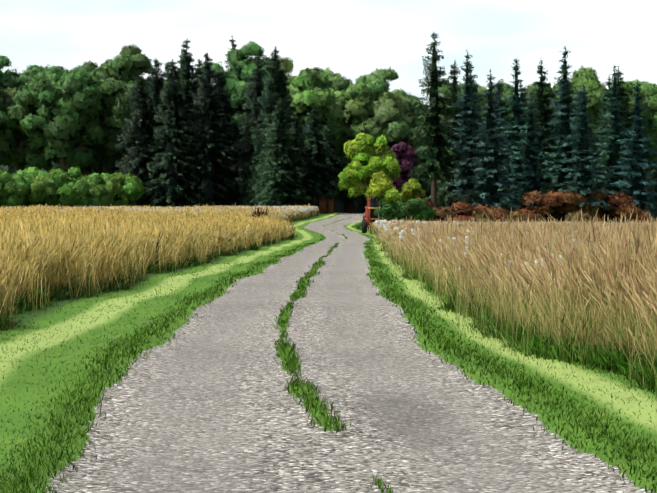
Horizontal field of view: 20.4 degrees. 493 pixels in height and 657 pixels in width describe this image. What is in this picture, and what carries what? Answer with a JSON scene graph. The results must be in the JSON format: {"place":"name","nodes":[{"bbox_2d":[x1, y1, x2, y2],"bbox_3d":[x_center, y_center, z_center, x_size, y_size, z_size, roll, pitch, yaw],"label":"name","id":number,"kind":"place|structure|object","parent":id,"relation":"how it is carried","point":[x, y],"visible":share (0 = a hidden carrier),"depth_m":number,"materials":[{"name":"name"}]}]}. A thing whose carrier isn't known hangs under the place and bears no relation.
{"place":"outdoors","nodes":[
{"label":"outdoors","id":0,"kind":"place"},
{"bbox_2d":[0,203,318,329],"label":"barley field","id":1,"kind":"structure","parent":0,"point":[110,242],"depth_m":43.19,"materials":[{"name":"yellow plant"}]},
{"bbox_2d":[0,213,656,492],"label":"track road","id":2,"kind":"structure","parent":0,"point":[205,403],"depth_m":12.56,"materials":[{"name":"grey gravel"}]},
{"bbox_2d":[0,0,656,104],"label":"sky","id":3,"kind":"structure","parent":0,"point":[351,38],"materials":[{"name":"white"}]},
{"bbox_2d":[367,207,656,392],"bbox_3d":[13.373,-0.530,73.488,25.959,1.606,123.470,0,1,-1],"label":"rye field","id":4,"kind":"structure","parent":0,"point":[589,271],"depth_m":17.85,"materials":[{"name":"beige plant"}]},
{"bbox_3d":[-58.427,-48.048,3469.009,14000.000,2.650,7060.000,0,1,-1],"label":"ground","id":5,"kind":"structure","parent":0,"visible":0},
{"bbox_2d":[0,212,313,294],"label":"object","id":6,"kind":"object","parent":5,"relation":"on","point":[167,256],"depth_m":46.80,"materials":[{"name":"green plant"}]},
{"bbox_2d":[63,206,268,281],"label":"dock weed plants","id":7,"kind":"object","parent":5,"relation":"on","point":[258,213],"visible":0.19,"depth_m":44.07,"materials":[{"name":"plant"}]},
{"bbox_2d":[308,194,335,212],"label":"wooden shed","id":8,"kind":"structure","parent":5,"relation":"on","point":[320,204],"depth_m":220.61,"materials":[{"name":"wood"}]},
{"bbox_2d":[0,205,649,280],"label":"daisy flowers","id":9,"kind":"object","parent":5,"relation":"on","point":[310,208],"visible":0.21,"depth_m":128.35,"materials":[{"name":"white plant"}]},
{"bbox_2d":[0,213,656,492],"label":"verge grass","id":10,"kind":"structure","parent":5,"relation":"on","point":[534,346],"depth_m":15.31,"materials":[{"name":"green plant"}]},
{"bbox_2d":[0,31,656,228],"bbox_3d":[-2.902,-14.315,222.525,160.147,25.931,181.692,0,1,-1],"label":"forest","id":11,"kind":"object","parent":5,"relation":"on","point":[230,187],"depth_m":207.88,"materials":[{"name":"green plant"}]},
{"bbox_2d":[362,189,383,232],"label":"tractor","id":12,"kind":"object","parent":5,"relation":"on","point":[369,216],"visible":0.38,"depth_m":133.96,"materials":[{"name":"red paint"}]}
]}

